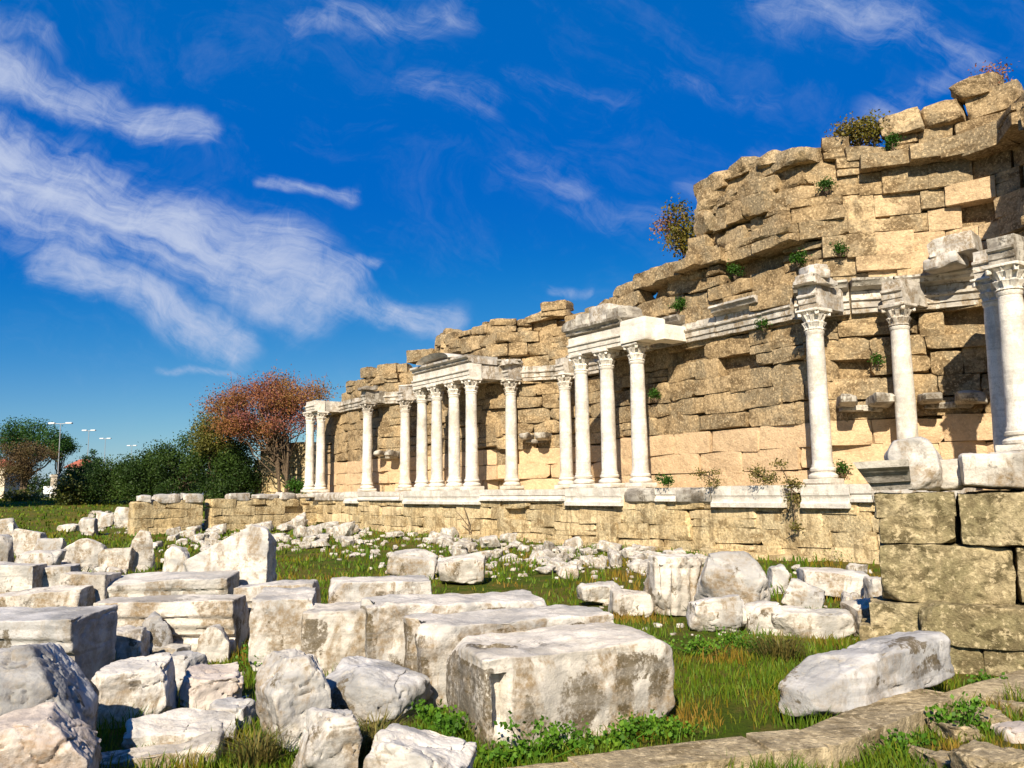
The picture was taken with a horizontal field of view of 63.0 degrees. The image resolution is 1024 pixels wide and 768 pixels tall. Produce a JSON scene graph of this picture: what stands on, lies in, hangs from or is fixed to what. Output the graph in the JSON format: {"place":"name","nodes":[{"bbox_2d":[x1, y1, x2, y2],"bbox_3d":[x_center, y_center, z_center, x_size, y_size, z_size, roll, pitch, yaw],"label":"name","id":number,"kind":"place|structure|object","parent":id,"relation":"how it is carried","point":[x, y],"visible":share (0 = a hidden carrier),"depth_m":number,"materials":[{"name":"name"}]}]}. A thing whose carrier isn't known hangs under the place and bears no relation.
{"place":"outdoors","nodes":[
{"label":"outdoors","id":0,"kind":"place"},
{"bbox_2d":[0,494,1023,767],"bbox_3d":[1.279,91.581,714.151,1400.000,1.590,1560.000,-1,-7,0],"label":"ground","id":1,"kind":"structure","parent":0,"point":[744,724],"depth_m":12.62,"materials":[{"name":"plant"}]},
{"bbox_2d":[0,534,13,561],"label":"rubble stone","id":2,"kind":"object","parent":1,"relation":"on","point":[6,549],"visible":0.62,"depth_m":18.26,"materials":[{"name":"grey stone"}]},
{"bbox_2d":[0,518,18,535],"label":"rubble stone","id":3,"kind":"object","parent":1,"relation":"on","point":[8,526],"visible":0.47,"depth_m":27.98,"materials":[{"name":"white stone"}]},
{"bbox_2d":[0,561,46,592],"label":"marble block","id":4,"kind":"object","parent":1,"relation":"on","point":[14,576],"depth_m":13.00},
{"bbox_2d":[0,485,46,501],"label":"shrub","id":5,"kind":"object","parent":1,"relation":"on","point":[18,495],"visible":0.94,"depth_m":63.17,"materials":[{"name":"green plant"}]},
{"bbox_2d":[12,528,46,555],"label":"rubble stone","id":6,"kind":"object","parent":1,"relation":"on","point":[24,540],"visible":0.59,"depth_m":23.80,"materials":[{"name":"white stone"}]},
{"bbox_2d":[0,432,67,492],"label":"brown tree","id":7,"kind":"object","parent":1,"relation":"on","point":[25,472],"visible":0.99,"depth_m":83.31,"materials":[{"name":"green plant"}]},
{"bbox_2d":[15,549,65,564],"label":"rubble stone","id":8,"kind":"object","parent":1,"relation":"on","point":[51,557],"visible":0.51,"depth_m":17.78,"materials":[{"name":"white stone"}]},
{"bbox_2d":[0,414,86,490],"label":"stone pine","id":9,"kind":"object","parent":1,"relation":"on","point":[25,430],"visible":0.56,"depth_m":94.28,"materials":[{"name":"green plant"}]},
{"bbox_2d":[26,470,60,497],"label":"distant bush","id":10,"kind":"object","parent":1,"relation":"on","point":[35,486],"visible":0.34,"depth_m":116.76,"materials":[{"name":"green plant"}]},
{"bbox_2d":[0,585,95,607],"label":"marble slab","id":11,"kind":"object","parent":1,"relation":"on","point":[65,595],"depth_m":10.58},
{"bbox_2d":[0,642,98,730],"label":"marble boulder","id":12,"kind":"object","parent":1,"relation":"on","point":[32,675],"visible":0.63,"depth_m":4.74,"materials":[{"name":"stone"}]},
{"bbox_2d":[34,538,66,559],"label":"rubble stone","id":13,"kind":"object","parent":1,"relation":"on","point":[50,543],"visible":0.37,"depth_m":19.27,"materials":[{"name":"white stone"}]},
{"bbox_2d":[0,702,101,767],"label":"marble boulder","id":14,"kind":"object","parent":1,"relation":"on","point":[48,735],"visible":1,"depth_m":4.36,"materials":[{"name":"stone"}]},
{"bbox_2d":[0,604,117,679],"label":"marble block","id":15,"kind":"object","parent":1,"relation":"on","point":[84,637],"depth_m":7.34,"materials":[{"name":"stone"}]},
{"bbox_2d":[43,563,80,586],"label":"marble block","id":16,"kind":"object","parent":1,"relation":"on","point":[51,576],"depth_m":13.34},
{"bbox_2d":[46,432,80,474],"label":"round tree","id":17,"kind":"object","parent":1,"relation":"on","point":[71,445],"visible":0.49,"depth_m":97.70,"materials":[{"name":"green plant"}]},
{"bbox_2d":[40,472,95,504],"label":"olive bush","id":18,"kind":"object","parent":1,"relation":"on","point":[66,488],"visible":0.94,"depth_m":57.34,"materials":[{"name":"green plant"}]},
{"bbox_2d":[53,452,109,502],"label":"evergreen bush","id":19,"kind":"object","parent":1,"relation":"on","point":[74,471],"visible":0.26,"depth_m":60.89,"materials":[{"name":"green plant"}]},
{"bbox_2d":[64,538,107,567],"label":"rubble stone","id":20,"kind":"object","parent":1,"relation":"on","point":[84,552],"visible":0.69,"depth_m":18.72,"materials":[{"name":"white stone"}]},
{"bbox_2d":[78,517,97,535],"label":"rubble stone","id":21,"kind":"object","parent":1,"relation":"on","point":[87,526],"visible":0.87,"depth_m":35.09,"materials":[{"name":"white stone"}]},
{"bbox_2d":[60,571,121,601],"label":"marble block","id":22,"kind":"object","parent":1,"relation":"on","point":[101,581],"depth_m":11.09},
{"bbox_2d":[96,511,114,526],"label":"rubble stone","id":23,"kind":"object","parent":1,"relation":"on","point":[105,519],"visible":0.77,"depth_m":40.11,"materials":[{"name":"white stone"}]},
{"bbox_2d":[72,450,155,504],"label":"evergreen bush","id":24,"kind":"object","parent":1,"relation":"on","point":[102,476],"visible":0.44,"depth_m":58.76,"materials":[{"name":"green plant"}]},
{"bbox_2d":[97,547,135,571],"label":"rubble stone","id":25,"kind":"object","parent":1,"relation":"on","point":[121,558],"visible":0.66,"depth_m":17.70,"materials":[{"name":"white stone"}]},
{"bbox_2d":[113,507,128,527],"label":"rubble stone","id":26,"kind":"object","parent":1,"relation":"on","point":[120,516],"visible":0.52,"depth_m":39.12,"materials":[{"name":"white stone"}]},
{"bbox_2d":[115,625,149,660],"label":"rubble stone","id":27,"kind":"object","parent":1,"relation":"on","point":[132,641],"visible":0.39,"depth_m":8.34,"materials":[{"name":"white stone"}]},
{"bbox_2d":[91,652,177,729],"bbox_3d":[-2.768,2.264,6.146,0.519,0.472,0.610,0,-7,-10],"label":"marble block","id":28,"kind":"object","parent":1,"relation":"on","point":[138,683],"depth_m":5.96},
{"bbox_2d":[130,530,155,571],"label":"rubble stone","id":29,"kind":"object","parent":1,"relation":"on","point":[142,545],"visible":0.77,"depth_m":17.95,"materials":[{"name":"white stone"}]},
{"bbox_2d":[108,442,178,506],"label":"evergreen bush","id":30,"kind":"object","parent":1,"relation":"on","point":[137,472],"visible":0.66,"depth_m":55.50,"materials":[{"name":"green plant"}]},
{"bbox_2d":[142,611,172,653],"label":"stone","id":31,"kind":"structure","parent":1,"relation":"on","point":[155,625],"depth_m":8.65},
{"bbox_2d":[100,730,225,767],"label":"marble slab","id":32,"kind":"object","parent":1,"relation":"on","point":[156,751],"depth_m":5.11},
{"bbox_2d":[150,643,190,654],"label":"rubble stone","id":33,"kind":"object","parent":1,"relation":"on","point":[171,648],"visible":0.41,"depth_m":8.55,"materials":[{"name":"white stone"}]},
{"bbox_2d":[93,594,248,655],"bbox_3d":[-3.737,2.657,9.175,1.565,0.631,0.713,-1,-7,0],"label":"marble block","id":34,"kind":"object","parent":1,"relation":"on","point":[189,619],"depth_m":8.89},
{"bbox_2d":[106,570,239,597],"bbox_3d":[-4.767,2.933,11.570,1.806,0.602,0.797,0,-7,-5],"label":"marble slab","id":35,"kind":"object","parent":1,"relation":"on","point":[177,583],"depth_m":11.29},
{"bbox_2d":[140,428,210,497],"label":"evergreen bush","id":36,"kind":"object","parent":1,"relation":"on","point":[168,459],"visible":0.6,"depth_m":54.09,"materials":[{"name":"green plant"}]},
{"bbox_2d":[162,546,189,571],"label":"rubble stone","id":37,"kind":"object","parent":1,"relation":"on","point":[175,557],"visible":0.56,"depth_m":15.82,"materials":[{"name":"white stone"}]},
{"bbox_2d":[121,708,236,748],"bbox_3d":[-2.190,2.310,5.540,0.768,0.216,0.471,-1,-7,0],"label":"marble slab","id":38,"kind":"object","parent":1,"relation":"on","point":[177,724],"depth_m":5.49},
{"bbox_2d":[171,650,207,689],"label":"rubble stone","id":39,"kind":"object","parent":1,"relation":"on","point":[183,661],"visible":0.41,"depth_m":7.28,"materials":[{"name":"grey stone"}]},
{"bbox_2d":[178,662,243,709],"bbox_3d":[-2.374,2.410,6.590,0.480,0.319,0.526,2,-8,-20],"label":"marble boulder","id":40,"kind":"object","parent":1,"relation":"on","point":[203,686],"visible":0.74,"depth_m":6.45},
{"bbox_2d":[197,624,229,662],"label":"rubble stone","id":41,"kind":"object","parent":1,"relation":"on","point":[213,643],"visible":0.77,"depth_m":8.51,"materials":[{"name":"white stone"}]},
{"bbox_2d":[173,430,253,510],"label":"tree","id":42,"kind":"object","parent":1,"relation":"on","point":[194,461],"visible":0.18,"depth_m":52.15,"materials":[{"name":"green plant"}]},
{"bbox_2d":[182,404,249,478],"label":"olive tree","id":43,"kind":"object","parent":1,"relation":"on","point":[206,445],"visible":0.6,"depth_m":51.20,"materials":[{"name":"green plant"}]},
{"bbox_2d":[127,492,316,535],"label":"stone wall","id":44,"kind":"structure","parent":1,"relation":"on","point":[158,513],"depth_m":36.65,"materials":[{"name":"beige stone"}]},
{"bbox_2d":[183,525,276,585],"bbox_3d":[-4.216,2.718,12.523,1.331,1.199,0.643,-1,-7,0],"label":"marble slab","id":45,"kind":"object","parent":1,"relation":"on","point":[248,553],"depth_m":12.29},
{"bbox_2d":[194,438,267,506],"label":"evergreen bush","id":46,"kind":"object","parent":1,"relation":"on","point":[239,479],"visible":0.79,"depth_m":50.17,"materials":[{"name":"green plant"}]},
{"bbox_2d":[209,697,256,729],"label":"rubble stone","id":47,"kind":"object","parent":1,"relation":"on","point":[242,708],"visible":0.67,"depth_m":5.95,"materials":[{"name":"grey stone"}]},
{"bbox_2d":[205,719,296,767],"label":"grass tuft","id":48,"kind":"object","parent":1,"relation":"on","point":[257,750],"visible":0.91,"depth_m":5.04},
{"bbox_2d":[189,364,343,492],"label":"autumn tree","id":49,"kind":"object","parent":1,"relation":"on","point":[270,429],"visible":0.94,"depth_m":48.47,"materials":[{"name":"red plant"}]},
{"bbox_2d":[233,579,320,638],"bbox_3d":[-2.784,2.707,10.022,0.962,0.695,0.746,-1,-7,0],"label":"marble slab","id":50,"kind":"object","parent":1,"relation":"on","point":[250,591],"depth_m":9.73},
{"bbox_2d":[248,587,316,671],"bbox_3d":[-2.243,2.444,8.337,0.616,0.758,0.790,0,-7,-6],"label":"marble block","id":51,"kind":"object","parent":1,"relation":"on","point":[275,619],"depth_m":7.98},
{"bbox_2d":[254,442,320,513],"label":"stone wall","id":52,"kind":"structure","parent":1,"relation":"on","point":[297,465],"depth_m":50.46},
{"bbox_2d":[255,648,331,751],"bbox_3d":[-1.547,2.150,5.749,0.400,0.603,0.760,4,-9,-33],"label":"marble boulder","id":53,"kind":"object","parent":1,"relation":"on","point":[292,686],"visible":0.78,"depth_m":5.52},
{"bbox_2d":[292,707,362,767],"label":"marble boulder","id":54,"kind":"object","parent":1,"relation":"on","point":[331,738],"visible":0.99,"depth_m":4.76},
{"bbox_2d":[300,601,365,676],"bbox_3d":[-1.643,2.409,7.878,0.679,0.645,0.848,1,-7,-11],"label":"marble block","id":55,"kind":"object","parent":1,"relation":"on","point":[332,634],"depth_m":7.49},
{"bbox_2d":[332,521,355,538],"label":"rubble stone","id":56,"kind":"object","parent":1,"relation":"on","point":[345,529],"visible":0.77,"depth_m":30.74,"materials":[{"name":"stone"}]},
{"bbox_2d":[326,656,432,726],"bbox_3d":[-0.997,2.298,6.224,0.778,0.433,0.685,-3,-7,14],"label":"marble boulder","id":57,"kind":"object","parent":1,"relation":"on","point":[360,686],"visible":0.81,"depth_m":5.98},
{"bbox_2d":[328,575,431,603],"bbox_3d":[-1.582,2.656,10.044,1.231,0.692,1.238,1,-7,-12],"label":"marble slab","id":58,"kind":"object","parent":1,"relation":"on","point":[349,589],"depth_m":9.52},
{"bbox_2d":[356,705,422,755],"bbox_3d":[-0.899,2.260,5.382,0.690,0.240,0.754,-1,-7,0],"label":"grass tuft","id":59,"kind":"object","parent":1,"relation":"on","point":[375,730],"visible":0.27,"depth_m":5.45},
{"bbox_2d":[387,549,437,579],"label":"marble boulder","id":60,"kind":"object","parent":1,"relation":"on","point":[413,562],"visible":0.91,"depth_m":15.78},
{"bbox_2d":[363,723,476,767],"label":"marble boulder","id":61,"kind":"object","parent":1,"relation":"on","point":[396,745],"visible":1,"depth_m":4.32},
{"bbox_2d":[406,698,456,729],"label":"leafy weed","id":62,"kind":"object","parent":1,"relation":"on","point":[419,709],"visible":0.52,"depth_m":5.93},
{"bbox_2d":[417,703,476,742],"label":"leafy weed","id":63,"kind":"object","parent":1,"relation":"on","point":[446,718],"visible":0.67,"depth_m":5.58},
{"bbox_2d":[360,589,546,666],"bbox_3d":[-0.532,2.295,7.612,1.678,0.731,0.780,1,-8,-16],"label":"marble block","id":64,"kind":"object","parent":1,"relation":"on","point":[384,631],"depth_m":7.26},
{"bbox_2d":[437,552,485,584],"bbox_3d":[-0.914,3.326,14.963,0.892,0.600,0.568,-1,-7,0],"label":"marble boulder","id":65,"kind":"object","parent":1,"relation":"on","point":[469,568],"visible":1,"depth_m":14.77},
{"bbox_2d":[88,511,871,707],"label":"rubble crumbs","id":66,"kind":"object","parent":1,"relation":"on","point":[91,515],"visible":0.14,"depth_m":22.33,"materials":[{"name":"stone"}]},
{"bbox_2d":[474,736,529,767],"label":"leafy weed","id":67,"kind":"object","parent":1,"relation":"on","point":[504,755],"visible":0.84,"depth_m":5.05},
{"bbox_2d":[403,604,613,709],"bbox_3d":[-0.026,2.236,6.938,1.694,0.680,0.781,2,-8,-19],"label":"marble block","id":68,"kind":"object","parent":1,"relation":"on","point":[432,641],"depth_m":6.65,"materials":[{"name":"stone"}]},
{"bbox_2d":[493,710,594,763],"bbox_3d":[0.192,2.195,5.136,0.667,0.327,0.351,-4,-8,23],"label":"leafy weed","id":69,"kind":"object","parent":1,"relation":"on","point":[546,739],"visible":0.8,"depth_m":5.16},
{"bbox_2d":[446,622,674,749],"bbox_3d":[0.332,2.151,6.078,1.489,0.657,0.935,2,-8,-23],"label":"marble block","id":70,"kind":"object","parent":1,"relation":"on","point":[596,675],"depth_m":5.73,"materials":[{"name":"stone"}]},
{"bbox_2d":[541,717,608,753],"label":"leafy weed","id":71,"kind":"object","parent":1,"relation":"on","point":[563,732],"visible":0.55,"depth_m":5.36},
{"bbox_2d":[577,581,621,604],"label":"rubble stone","id":72,"kind":"object","parent":1,"relation":"on","point":[597,592],"visible":0.84,"depth_m":12.02,"materials":[{"name":"white stone"}]},
{"bbox_2d":[595,716,663,751],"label":"leafy weed","id":73,"kind":"object","parent":1,"relation":"on","point":[617,733],"visible":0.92,"depth_m":5.40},
{"bbox_2d":[608,588,653,616],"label":"rubble stone","id":74,"kind":"object","parent":1,"relation":"on","point":[625,601],"visible":0.94,"depth_m":10.73,"materials":[{"name":"stone"}]},
{"bbox_2d":[614,709,693,740],"bbox_3d":[0.939,2.299,5.593,0.544,0.218,0.370,-4,-8,24],"label":"leafy weed","id":75,"kind":"object","parent":1,"relation":"on","point":[650,719],"visible":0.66,"depth_m":5.59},
{"bbox_2d":[301,72,1023,563],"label":"ruined nymphaeum","id":76,"kind":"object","parent":1,"relation":"on","point":[543,424],"visible":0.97,"depth_m":21.92,"materials":[{"name":"stone"}]},
{"bbox_2d":[649,208,677,243],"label":"bush","id":77,"kind":"object","parent":76,"relation":"on","point":[663,221],"visible":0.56,"depth_m":26.48,"materials":[{"name":"green plant"}]},
{"bbox_2d":[656,193,696,260],"bbox_3d":[5.426,-4.826,25.685,1.820,2.298,1.616,-5,-8,31],"label":"bush","id":78,"kind":"object","parent":76,"relation":"on","point":[683,234],"visible":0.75,"depth_m":25.68,"materials":[{"name":"green plant"}]},
{"bbox_2d":[689,467,721,488],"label":"ledge weed","id":79,"kind":"object","parent":76,"relation":"on","point":[711,484],"visible":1,"depth_m":20.53,"materials":[{"name":"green plant"}]},
{"bbox_2d":[742,463,783,484],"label":"ledge weed","id":80,"kind":"object","parent":76,"relation":"on","point":[764,477],"visible":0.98,"depth_m":19.26,"materials":[{"name":"green plant"}]},
{"bbox_2d":[769,458,805,534],"bbox_3d":[6.249,2.482,18.549,0.920,1.713,0.723,-1,-7,0],"label":"ledge weed","id":81,"kind":"object","parent":76,"relation":"on","point":[790,482],"visible":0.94,"depth_m":18.59,"materials":[{"name":"green plant"}]},
{"bbox_2d":[824,108,890,146],"bbox_3d":[9.028,-6.447,21.627,1.879,1.258,1.773,-1,-7,0],"label":"bush","id":82,"kind":"object","parent":76,"relation":"on","point":[870,129],"visible":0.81,"depth_m":21.33,"materials":[{"name":"green plant"}]},
{"bbox_2d":[643,553,702,615],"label":"marble block","id":83,"kind":"object","parent":1,"relation":"on","point":[671,583],"depth_m":10.77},
{"bbox_2d":[648,709,708,743],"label":"leafy weed","id":84,"kind":"object","parent":1,"relation":"on","point":[665,721],"visible":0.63,"depth_m":5.61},
{"bbox_2d":[664,633,731,658],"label":"leafy weed","id":85,"kind":"object","parent":1,"relation":"on","point":[701,645],"visible":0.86,"depth_m":8.18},
{"bbox_2d":[686,594,742,632],"bbox_3d":[2.345,2.681,9.731,0.601,0.468,0.469,-1,-7,0],"label":"marble boulder","id":86,"kind":"object","parent":1,"relation":"on","point":[728,608],"visible":0.96,"depth_m":9.57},
{"bbox_2d":[694,551,770,603],"bbox_3d":[2.763,2.557,10.499,0.920,0.910,0.797,-1,-7,0],"label":"marble boulder","id":87,"kind":"object","parent":1,"relation":"on","point":[742,575],"visible":0.62,"depth_m":10.22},
{"bbox_2d":[708,624,772,649],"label":"leafy weed","id":88,"kind":"object","parent":1,"relation":"on","point":[727,637],"visible":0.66,"depth_m":8.72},
{"bbox_2d":[742,600,783,635],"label":"rubble stone","id":89,"kind":"object","parent":1,"relation":"on","point":[759,611],"visible":0.76,"depth_m":9.50,"materials":[{"name":"white stone"}]},
{"bbox_2d":[508,670,1023,767],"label":"stone kerb","id":90,"kind":"structure","parent":1,"relation":"on","point":[836,739],"depth_m":5.03,"materials":[{"name":"stone"}]},
{"bbox_2d":[767,564,788,593],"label":"rubble stone","id":91,"kind":"object","parent":1,"relation":"on","point":[778,575],"visible":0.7,"depth_m":12.54,"materials":[{"name":"white stone"}]},
{"bbox_2d":[738,628,830,662],"bbox_3d":[2.594,2.550,8.131,0.986,0.288,0.979,-1,-7,0],"label":"grass tuft","id":92,"kind":"object","parent":1,"relation":"on","point":[782,650],"visible":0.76,"depth_m":8.07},
{"bbox_2d":[781,578,824,608],"bbox_3d":[3.928,2.846,11.231,0.555,0.448,0.444,-4,-8,26],"label":"marble slab","id":93,"kind":"object","parent":1,"relation":"on","point":[799,593],"depth_m":11.08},
{"bbox_2d":[771,605,855,638],"bbox_3d":[3.412,2.726,9.538,0.950,0.378,0.581,-1,-7,0],"label":"rubble stone","id":94,"kind":"object","parent":1,"relation":"on","point":[795,620],"visible":0.8,"depth_m":9.32,"materials":[{"name":"white stone"}]},
{"bbox_2d":[796,567,868,598],"bbox_3d":[4.697,2.936,12.313,0.999,0.466,0.838,-1,-7,0],"label":"marble slab","id":95,"kind":"object","parent":1,"relation":"on","point":[830,581],"depth_m":11.96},
{"bbox_2d":[840,597,870,637],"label":"rubble stone","id":96,"kind":"object","parent":1,"relation":"on","point":[858,609],"visible":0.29,"depth_m":9.39,"materials":[{"name":"stone"}]},
{"bbox_2d":[778,630,954,716],"bbox_3d":[2.683,2.125,6.179,1.642,0.446,0.466,4,-9,-34],"label":"marble block","id":97,"kind":"object","parent":1,"relation":"on","point":[865,672],"depth_m":5.95,"materials":[{"name":"stone"}]},
{"bbox_2d":[863,576,881,597],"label":"rubble stone","id":98,"kind":"object","parent":1,"relation":"on","point":[872,586],"visible":0.44,"depth_m":11.44,"materials":[{"name":"white stone"}]},
{"bbox_2d":[863,728,939,758],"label":"leafy weed","id":99,"kind":"object","parent":1,"relation":"on","point":[901,739],"visible":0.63,"depth_m":5.15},
{"bbox_2d":[907,744,950,767],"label":"rubble stone","id":100,"kind":"object","parent":1,"relation":"on","point":[940,758],"visible":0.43,"depth_m":4.86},
{"bbox_2d":[859,490,1023,675],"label":"broken stone wall","id":101,"kind":"structure","parent":1,"relation":"on","point":[951,567],"depth_m":7.77,"materials":[{"name":"stone"}]},
{"bbox_2d":[853,459,911,489],"bbox_3d":[3.675,0.908,8.266,0.494,0.286,0.668,-6,-9,25],"label":"moulded slab","id":102,"kind":"object","parent":101,"relation":"on","point":[887,475],"depth_m":8.04,"materials":[{"name":"stone"}]},
{"bbox_2d":[884,436,942,491],"bbox_3d":[4.011,0.803,8.339,0.543,0.544,0.464,-4,-8,25],"label":"marble boulder","id":103,"kind":"object","parent":101,"relation":"on","point":[922,455],"visible":0.67,"depth_m":8.14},
{"bbox_2d":[938,459,963,491],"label":"rubble stone","id":104,"kind":"object","parent":101,"relation":"on","point":[952,480],"visible":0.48,"depth_m":8.14,"materials":[{"name":"stone"}]},
{"bbox_2d":[958,451,1023,489],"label":"marble block","id":105,"kind":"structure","parent":101,"relation":"on","point":[1001,471],"depth_m":7.83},
{"bbox_2d":[927,720,985,741],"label":"rubble stone","id":106,"kind":"object","parent":1,"relation":"on","point":[953,731],"visible":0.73,"depth_m":5.33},
{"bbox_2d":[925,691,994,729],"bbox_3d":[2.961,2.167,5.461,0.446,0.293,0.332,0,-7,-7],"label":"leafy weed","id":107,"kind":"object","parent":1,"relation":"on","point":[973,704],"visible":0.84,"depth_m":5.47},
{"bbox_2d":[947,739,1023,767],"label":"rubble stone","id":108,"kind":"object","parent":1,"relation":"on","point":[974,753],"visible":1,"depth_m":4.48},
{"bbox_2d":[960,703,1012,728],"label":"rubble stone","id":109,"kind":"object","parent":1,"relation":"on","point":[997,715],"visible":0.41,"depth_m":5.64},
{"bbox_2d":[991,699,1023,718],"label":"rubble stone","id":110,"kind":"object","parent":1,"relation":"on","point":[1014,705],"visible":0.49,"depth_m":5.88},
{"bbox_2d":[992,721,1023,743],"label":"rubble stone","id":111,"kind":"object","parent":1,"relation":"on","point":[1014,731],"visible":0.84,"depth_m":5.32,"materials":[{"name":"stone"}]},
{"bbox_2d":[0,0,1023,496],"label":"sky","id":112,"kind":"structure","parent":0,"point":[194,194],"materials":[{"name":"blue"}]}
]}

